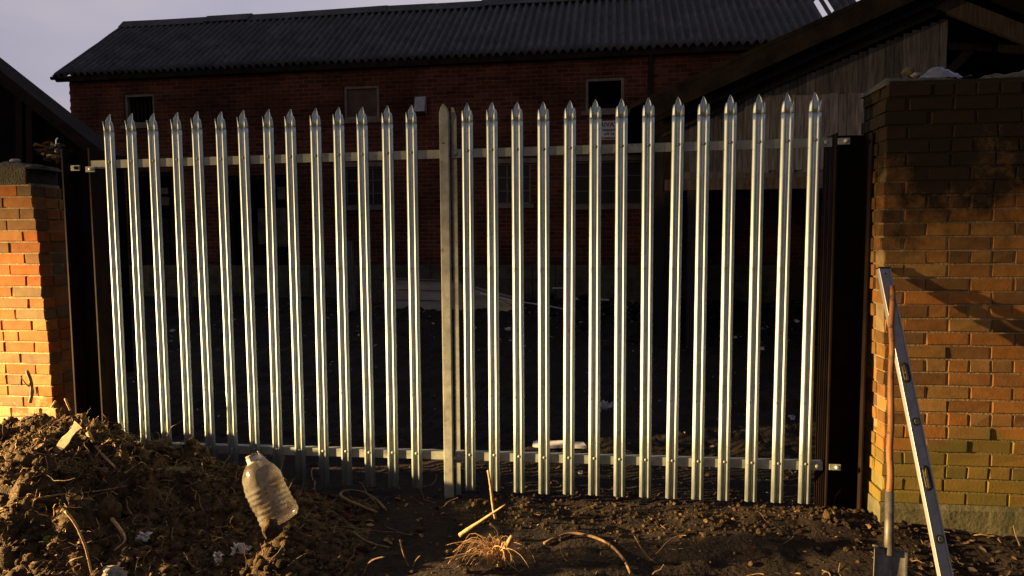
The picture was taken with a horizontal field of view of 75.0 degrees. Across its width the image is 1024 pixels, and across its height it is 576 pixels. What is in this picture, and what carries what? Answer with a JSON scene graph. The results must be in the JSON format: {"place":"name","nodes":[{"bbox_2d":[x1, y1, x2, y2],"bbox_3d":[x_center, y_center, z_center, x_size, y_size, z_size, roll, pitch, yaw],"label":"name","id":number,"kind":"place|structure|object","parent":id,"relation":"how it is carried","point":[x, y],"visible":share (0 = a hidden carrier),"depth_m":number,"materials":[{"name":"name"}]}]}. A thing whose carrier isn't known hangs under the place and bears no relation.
{"place":"outdoors","nodes":[
{"label":"outdoors","id":0,"kind":"place"},
{"bbox_2d":[0,0,858,112],"label":"sky","id":1,"kind":"structure","parent":0,"point":[38,38],"materials":[{"name":"grey"}]},
{"bbox_2d":[126,293,1023,575],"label":"ground","id":2,"kind":"structure","parent":0,"point":[768,553],"depth_m":5.39,"materials":[{"name":"soil"}]},
{"bbox_2d":[0,161,74,422],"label":"brick wall","id":3,"kind":"structure","parent":2,"relation":"on","point":[35,334],"depth_m":4.52,"materials":[{"name":"orange brick"}]},
{"bbox_2d":[9,159,20,162],"bbox_3d":[-3.380,-0.856,4.533,0.058,0.051,0.059,2,5,31],"label":"mortar lump","id":4,"kind":"object","parent":3,"relation":"on","point":[15,160],"visible":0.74,"depth_m":4.52,"materials":[{"name":"concrete"}]},
{"bbox_2d":[33,138,64,163],"bbox_3d":[-3.123,-0.929,4.525,0.190,0.170,0.232,-1,4,-8],"label":"leaf clump","id":5,"kind":"object","parent":3,"relation":"on","point":[48,151],"visible":0.95,"depth_m":4.48,"materials":[{"name":"brown plant"}]},
{"bbox_2d":[0,58,133,371],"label":"open shed","id":6,"kind":"structure","parent":2,"relation":"on","point":[31,113],"depth_m":7.72,"materials":[{"name":"brown wood"}]},
{"bbox_2d":[61,148,117,429],"bbox_3d":[-2.843,0.219,4.548,0.205,2.290,0.200,0,4,7],"label":"steel post","id":7,"kind":"object","parent":2,"relation":"on","point":[89,274],"visible":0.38,"depth_m":4.50,"materials":[{"name":"black metal"}]},
{"bbox_2d":[71,165,79,170],"bbox_3d":[-2.854,-0.784,4.349,0.065,0.036,0.023,0,4,7],"label":"rail bracket","id":8,"kind":"object","parent":7,"relation":"attached to","point":[75,167],"visible":1,"depth_m":4.35,"materials":[{"name":"metal"}]},
{"bbox_2d":[85,166,94,171],"bbox_3d":[-2.750,-0.773,4.337,0.065,0.036,0.023,0,4,7],"label":"rail bracket","id":9,"kind":"object","parent":7,"relation":"attached to","point":[90,168],"visible":1,"depth_m":4.34,"materials":[{"name":"metal"}]},
{"bbox_2d":[0,407,359,575],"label":"root fibres","id":10,"kind":"object","parent":2,"relation":"on","point":[133,436],"visible":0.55,"depth_m":3.55,"materials":[{"name":"brown plant"}]},
{"bbox_2d":[187,252,191,312],"bbox_3d":[-5.396,-0.048,11.101,0.173,1.116,0.040,0,4,7],"label":"timber stake","id":11,"kind":"object","parent":2,"relation":"on","point":[189,262],"visible":0.36,"depth_m":11.07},
{"bbox_2d":[0,413,381,575],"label":"soil heap","id":12,"kind":"object","parent":2,"relation":"on","point":[148,499],"visible":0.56,"depth_m":3.46,"materials":[{"name":"brown soil"}]},
{"bbox_2d":[20,370,33,402],"bbox_3d":[-3.004,0.614,4.135,0.067,0.208,0.037,-3,5,-30],"label":"dead stem","id":13,"kind":"object","parent":12,"relation":"on","point":[30,385],"visible":1,"depth_m":4.13,"materials":[{"name":"brown plant"}]},
{"bbox_2d":[42,535,50,543],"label":"leaf","id":14,"kind":"object","parent":12,"relation":"on","point":[48,538],"visible":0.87,"depth_m":3.19,"materials":[{"name":"green"}]},
{"bbox_2d":[31,418,63,436],"bbox_3d":[-2.738,0.823,3.917,0.040,0.033,0.420,-1,4,-14],"label":"stick","id":15,"kind":"object","parent":12,"relation":"on","point":[37,433],"visible":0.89,"depth_m":3.92,"materials":[{"name":"brown wood"}]},
{"bbox_2d":[0,485,127,509],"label":"root","id":16,"kind":"object","parent":12,"relation":"on","point":[38,498],"visible":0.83,"depth_m":3.37,"materials":[{"name":"brown plant"}]},
{"bbox_2d":[54,421,81,453],"bbox_3d":[-2.452,0.858,3.631,0.219,0.261,0.036,-1,4,-13],"label":"timber offcut","id":17,"kind":"object","parent":12,"relation":"on","point":[63,443],"visible":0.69,"depth_m":3.63,"materials":[{"name":"brown wood"}]},
{"bbox_2d":[64,510,91,573],"bbox_3d":[-1.984,1.165,3.049,0.124,0.301,0.013,0,4,7],"label":"long twig","id":18,"kind":"object","parent":12,"relation":"on","point":[67,513],"visible":1,"depth_m":3.04,"materials":[{"name":"brown wood"}]},
{"bbox_2d":[86,431,114,466],"bbox_3d":[-2.283,0.898,3.754,0.393,0.134,0.079,3,5,39],"label":"root","id":19,"kind":"object","parent":12,"relation":"on","point":[89,435],"visible":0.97,"depth_m":3.81,"materials":[{"name":"brown wood"}]},
{"bbox_2d":[95,495,121,521],"bbox_3d":[-2.062,1.137,3.409,0.107,0.160,0.132,0,4,7],"label":"soil lump","id":20,"kind":"object","parent":12,"relation":"on","point":[109,507],"visible":0.84,"depth_m":3.38,"materials":[{"name":"brown soil"}]},
{"bbox_2d":[101,565,127,575],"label":"stone","id":21,"kind":"object","parent":12,"relation":"on","point":[113,570],"visible":0.95,"depth_m":3.06,"materials":[{"name":"grey stone"}]},
{"bbox_2d":[110,517,125,550],"bbox_3d":[-1.973,1.214,3.331,0.061,0.109,0.225,-4,5,-37],"label":"root","id":22,"kind":"object","parent":12,"relation":"on","point":[116,524],"visible":0.94,"depth_m":3.31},
{"bbox_2d":[129,446,156,461],"bbox_3d":[-2.163,0.979,3.881,0.186,0.118,0.160,0,4,7],"label":"soil lump","id":23,"kind":"object","parent":12,"relation":"on","point":[145,455],"visible":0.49,"depth_m":3.83,"materials":[{"name":"brown soil"}]},
{"bbox_2d":[135,531,152,541],"bbox_3d":[-1.824,1.234,3.305,0.073,0.047,0.047,0,4,7],"label":"wrapper","id":24,"kind":"object","parent":12,"relation":"on","point":[143,536],"visible":0.99,"depth_m":3.30,"materials":[{"name":"white plastic"}]},
{"bbox_2d":[142,439,174,452],"bbox_3d":[-2.162,0.980,4.070,0.200,0.103,0.153,-2,5,-22],"label":"soil lump","id":25,"kind":"object","parent":12,"relation":"on","point":[155,445],"visible":0.6,"depth_m":4.05,"materials":[{"name":"brown soil"}]},
{"bbox_2d":[165,465,190,472],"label":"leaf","id":26,"kind":"object","parent":12,"relation":"on","point":[183,469],"visible":0.99,"depth_m":3.82,"materials":[{"name":"green"}]},
{"bbox_2d":[0,413,375,575],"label":"soil clods","id":27,"kind":"object","parent":12,"relation":"on","point":[258,562],"visible":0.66,"depth_m":3.48,"materials":[{"name":"brown soil"}]},
{"bbox_2d":[203,456,214,463],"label":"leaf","id":28,"kind":"object","parent":12,"relation":"on","point":[210,459],"visible":1,"depth_m":4.07,"materials":[{"name":"brown plant"}]},
{"bbox_2d":[213,551,224,563],"bbox_3d":[-1.445,1.328,3.276,0.047,0.074,0.059,0,4,7],"label":"wrapper","id":29,"kind":"object","parent":12,"relation":"on","point":[218,555],"visible":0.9,"depth_m":3.27,"materials":[{"name":"grey plastic"}]},
{"bbox_2d":[229,543,251,555],"bbox_3d":[-1.353,1.303,3.329,0.109,0.059,0.061,0,4,7],"label":"wrapper","id":30,"kind":"object","parent":12,"relation":"on","point":[241,547],"visible":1,"depth_m":3.33,"materials":[{"name":"white plastic"}]},
{"bbox_2d":[246,451,269,467],"bbox_3d":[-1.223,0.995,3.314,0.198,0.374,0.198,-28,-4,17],"label":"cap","id":31,"kind":"object","parent":12,"relation":"on","point":[261,459],"visible":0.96,"depth_m":3.33,"materials":[{"name":"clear plastic"}]},
{"bbox_2d":[262,518,282,538],"bbox_3d":[-1.149,1.147,3.184,0.093,0.107,0.091,-3,5,-31],"label":"soil lump","id":32,"kind":"object","parent":12,"relation":"on","point":[272,528],"visible":1,"depth_m":3.16,"materials":[{"name":"brown soil"}]},
{"bbox_2d":[298,511,348,529],"bbox_3d":[-1.075,1.282,3.656,0.185,0.130,0.446,2,5,26],"label":"bramble shoot","id":33,"kind":"object","parent":12,"relation":"on","point":[319,514],"visible":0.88,"depth_m":3.79,"materials":[{"name":"brown plant"}]},
{"bbox_2d":[352,531,390,547],"bbox_3d":[-0.771,1.373,3.633,0.262,0.042,0.026,2,5,29],"label":"bark strip","id":34,"kind":"object","parent":12,"relation":"on","point":[354,533],"visible":0.98,"depth_m":3.64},
{"bbox_2d":[347,241,356,310],"bbox_3d":[-2.613,-0.150,10.856,0.143,1.229,0.040,0,4,7],"label":"timber stake","id":35,"kind":"object","parent":2,"relation":"on","point":[351,279],"visible":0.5,"depth_m":10.84,"materials":[{"name":"brown wood"}]},
{"bbox_2d":[339,489,386,513],"bbox_3d":[-0.959,1.304,4.137,0.237,0.110,0.548,-2,5,-27],"label":"looped root","id":36,"kind":"object","parent":2,"relation":"on","point":[341,496],"visible":0.98,"depth_m":4.03,"materials":[{"name":"brown plant"}]},
{"bbox_2d":[355,279,384,309],"bbox_3d":[-2.346,0.175,11.126,0.660,0.692,0.128,1,4,12],"label":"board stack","id":37,"kind":"object","parent":2,"relation":"on","point":[377,285],"visible":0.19,"depth_m":11.11,"materials":[{"name":"brown wood"}]},
{"bbox_2d":[363,556,384,574],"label":"twig","id":38,"kind":"object","parent":2,"relation":"on","point":[367,565],"visible":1,"depth_m":3.31,"materials":[{"name":"brown wood"}]},
{"bbox_2d":[341,526,426,533],"bbox_3d":[-0.708,1.341,3.714,0.471,0.068,0.070,0,4,-1],"label":"fallen twig","id":39,"kind":"object","parent":2,"relation":"on","point":[377,530],"visible":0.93,"depth_m":3.72,"materials":[{"name":"brown wood"}]},
{"bbox_2d":[399,539,419,566],"bbox_3d":[-0.518,1.359,3.391,0.110,0.158,0.008,0,4,7],"label":"twig","id":40,"kind":"object","parent":2,"relation":"on","point":[404,555],"visible":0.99,"depth_m":3.39,"materials":[{"name":"brown wood"}]},
{"bbox_2d":[50,0,855,302],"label":"brick barn","id":41,"kind":"structure","parent":2,"relation":"on","point":[530,57],"depth_m":12.38,"materials":[{"name":"red brick"}]},
{"bbox_2d":[120,93,157,128],"bbox_3d":[-7.260,-3.452,13.040,0.770,0.669,0.190,0,4,9],"label":"window frame","id":42,"kind":"structure","parent":41,"relation":"in","point":[142,124],"depth_m":13.08,"materials":[{"name":"concrete"}]},
{"bbox_2d":[344,85,381,123],"bbox_3d":[-2.783,-3.397,12.350,0.810,0.689,0.153,0,4,9],"label":"window frame","id":43,"kind":"structure","parent":41,"relation":"in","point":[367,96],"depth_m":12.37,"materials":[{"name":"wood"}]},
{"bbox_2d":[345,162,382,209],"bbox_3d":[-2.733,-1.900,12.465,1.070,0.885,0.173,0,4,9],"label":"window frame","id":44,"kind":"structure","parent":41,"relation":"in","point":[375,173],"depth_m":12.49,"materials":[{"name":"concrete"}]},
{"bbox_2d":[414,96,426,113],"bbox_3d":[-1.658,-3.314,12.060,0.200,0.308,0.197,0,4,9],"label":"floodlight box","id":45,"kind":"object","parent":41,"relation":"attached to","point":[420,105],"visible":0.94,"depth_m":12.02,"materials":[{"name":"grey plastic"}]},
{"bbox_2d":[498,158,537,207],"bbox_3d":[0.016,-1.886,12.052,0.930,0.885,0.173,0,4,9],"label":"window frame","id":46,"kind":"structure","parent":41,"relation":"in","point":[504,170],"depth_m":12.08,"materials":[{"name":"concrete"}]},
{"bbox_2d":[581,77,623,115],"bbox_3d":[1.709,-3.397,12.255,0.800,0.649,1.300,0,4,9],"label":"window frame","id":47,"kind":"structure","parent":41,"relation":"in","point":[604,111],"depth_m":11.69,"materials":[{"name":"concrete"}]},
{"bbox_2d":[563,155,641,209],"bbox_3d":[1.674,-1.862,11.804,1.520,0.935,0.173,0,4,9],"label":"window frame","id":48,"kind":"structure","parent":41,"relation":"in","point":[634,168],"depth_m":11.82,"materials":[{"name":"concrete"}]},
{"bbox_2d":[601,121,615,139],"bbox_3d":[1.701,-2.761,11.682,0.450,0.335,0.015,0,4,8],"label":"warning sign","id":49,"kind":"object","parent":41,"relation":"attached to","point":[608,130],"visible":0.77,"depth_m":11.68,"materials":[{"name":"white plastic"}]},
{"bbox_2d":[382,278,525,310],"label":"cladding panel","id":50,"kind":"structure","parent":2,"relation":"on","point":[480,300],"depth_m":10.94,"materials":[{"name":"metal"}]},
{"bbox_2d":[90,93,831,503],"bbox_3d":[-0.463,0.125,4.159,4.625,2.506,0.090,0,4,7],"label":"palisade fence","id":51,"kind":"object","parent":2,"relation":"on","point":[644,459],"visible":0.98,"depth_m":4.10,"materials":[{"name":"metal"}]},
{"bbox_2d":[132,299,817,483],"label":"yard litter","id":52,"kind":"object","parent":2,"relation":"on","point":[431,464],"visible":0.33,"depth_m":9.35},
{"bbox_2d":[458,504,505,536],"bbox_3d":[-0.161,1.247,3.571,0.259,0.194,0.025,0,4,7],"label":"splintered stick","id":53,"kind":"object","parent":2,"relation":"on","point":[466,530],"visible":1,"depth_m":3.57,"materials":[{"name":"beige wood"}]},
{"bbox_2d":[445,533,535,570],"bbox_3d":[-0.115,1.303,3.329,0.474,0.174,0.233,0,4,7],"label":"root tuft","id":54,"kind":"object","parent":2,"relation":"on","point":[499,556],"visible":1,"depth_m":3.29,"materials":[{"name":"beige plant"}]},
{"bbox_2d":[487,470,496,519],"bbox_3d":[-0.107,1.248,3.888,0.077,0.377,0.019,0,4,7],"label":"thin stem","id":55,"kind":"object","parent":2,"relation":"on","point":[491,495],"visible":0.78,"depth_m":3.88,"materials":[{"name":"beige wood"}]},
{"bbox_2d":[489,523,499,543],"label":"thin stem","id":56,"kind":"object","parent":2,"relation":"on","point":[493,525],"visible":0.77,"depth_m":3.46,"materials":[{"name":"brown plant"}]},
{"bbox_2d":[0,410,1019,575],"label":"fine twigs","id":57,"kind":"object","parent":2,"relation":"on","point":[151,573],"visible":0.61,"depth_m":3.56,"materials":[{"name":"brown wood"}]},
{"bbox_2d":[0,300,1023,575],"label":"fallen leaves","id":58,"kind":"object","parent":2,"relation":"on","point":[968,566],"visible":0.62,"depth_m":3.53,"materials":[{"name":"brown plant"}]},
{"bbox_2d":[480,293,563,309],"bbox_3d":[0.323,0.242,10.327,1.662,0.336,0.024,0,4,7],"label":"plastic pipe","id":59,"kind":"object","parent":2,"relation":"on","point":[524,302],"visible":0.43,"depth_m":10.33,"materials":[{"name":"grey plastic"}]},
{"bbox_2d":[533,440,586,448],"bbox_3d":[0.373,1.213,5.178,0.420,0.042,0.090,0,4,7],"label":"foam sheet","id":60,"kind":"object","parent":2,"relation":"on","point":[559,444],"visible":0.59,"depth_m":5.16,"materials":[{"name":"white plastic"}]},
{"bbox_2d":[543,532,631,573],"bbox_3d":[0.438,1.360,3.478,0.531,0.030,0.218,3,5,39],"label":"curved root","id":61,"kind":"object","parent":2,"relation":"on","point":[593,537],"visible":1,"depth_m":3.58,"materials":[{"name":"brown plant"}]},
{"bbox_2d":[600,400,613,410],"bbox_3d":[0.880,1.107,6.229,0.145,0.126,0.111,1,4,13],"label":"plastic scrap","id":62,"kind":"object","parent":2,"relation":"on","point":[603,404],"visible":0.77,"depth_m":6.22,"materials":[{"name":"grey plastic"}]},
{"bbox_2d":[194,421,1020,575],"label":"gravel","id":63,"kind":"structure","parent":2,"relation":"on","point":[701,514],"depth_m":3.86,"materials":[{"name":"brown gravel"}]},
{"bbox_2d":[550,294,716,337],"bbox_3d":[1.740,0.374,9.783,2.660,0.407,2.281,0,4,7],"label":"rubble","id":64,"kind":"object","parent":2,"relation":"on","point":[629,333],"visible":0.45,"depth_m":10.11,"materials":[{"name":"stone"}]},
{"bbox_2d":[603,300,685,321],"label":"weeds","id":65,"kind":"object","parent":64,"relation":"on","point":[638,309],"visible":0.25,"depth_m":9.85,"materials":[{"name":"green plant"}]},
{"bbox_2d":[628,0,1023,348],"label":"timber shed","id":66,"kind":"structure","parent":2,"relation":"on","point":[870,44],"depth_m":7.96,"materials":[{"name":"brown wood"}]},
{"bbox_2d":[823,509,832,519],"bbox_3d":[1.794,1.298,3.785,0.049,0.088,0.051,-4,6,-43],"label":"soil lump","id":67,"kind":"object","parent":2,"relation":"on","point":[827,514],"visible":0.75,"depth_m":3.77,"materials":[{"name":"brown soil"}]},
{"bbox_2d":[814,132,873,509],"bbox_3d":[1.960,0.244,3.956,0.205,2.270,0.200,0,4,7],"label":"steel post","id":68,"kind":"object","parent":2,"relation":"on","point":[845,264],"visible":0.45,"depth_m":3.93,"materials":[{"name":"black metal"}]},
{"bbox_2d":[829,464,840,469],"bbox_3d":[1.897,1.054,3.910,0.065,0.036,0.023,0,4,7],"label":"rail bracket","id":69,"kind":"object","parent":68,"relation":"attached to","point":[834,466],"visible":1,"depth_m":3.92,"materials":[{"name":"metal"}]},
{"bbox_2d":[838,138,849,144],"bbox_3d":[1.881,-0.831,3.771,0.065,0.036,0.023,0,4,7],"label":"rail bracket","id":70,"kind":"object","parent":68,"relation":"attached to","point":[841,141],"visible":1,"depth_m":3.78,"materials":[{"name":"metal"}]},
{"bbox_2d":[872,285,907,575],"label":"shovel","id":71,"kind":"object","parent":2,"relation":"on","point":[889,560],"visible":1,"depth_m":3.22,"materials":[{"name":"brown wood"}]},
{"bbox_2d":[876,267,952,575],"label":"spirit level","id":72,"kind":"object","parent":2,"relation":"on","point":[940,551],"visible":1,"depth_m":3.41,"materials":[{"name":"metal"}]},
{"bbox_2d":[861,70,1023,536],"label":"brick wall","id":73,"kind":"structure","parent":2,"relation":"on","point":[947,230],"depth_m":3.65,"materials":[{"name":"brown brick"}]},
{"bbox_2d":[901,67,914,77],"bbox_3d":[2.234,-1.212,3.749,0.070,0.060,0.059,-1,4,-9],"label":"mortar lump","id":74,"kind":"object","parent":73,"relation":"on","point":[907,71],"visible":0.93,"depth_m":3.74,"materials":[{"name":"beige concrete"}]},
{"bbox_2d":[910,72,921,77],"bbox_3d":[2.255,-1.187,3.722,0.062,0.029,0.045,0,4,7],"label":"mortar lump","id":75,"kind":"object","parent":73,"relation":"on","point":[915,75],"visible":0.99,"depth_m":3.71,"materials":[{"name":"concrete"}]},
{"bbox_2d":[919,67,970,78],"bbox_3d":[2.404,-1.194,3.734,0.240,0.086,0.160,0,4,7],"label":"plastic sheet","id":76,"kind":"object","parent":73,"relation":"on","point":[937,72],"visible":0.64,"depth_m":3.69,"materials":[{"name":"grey plastic"}]}
]}

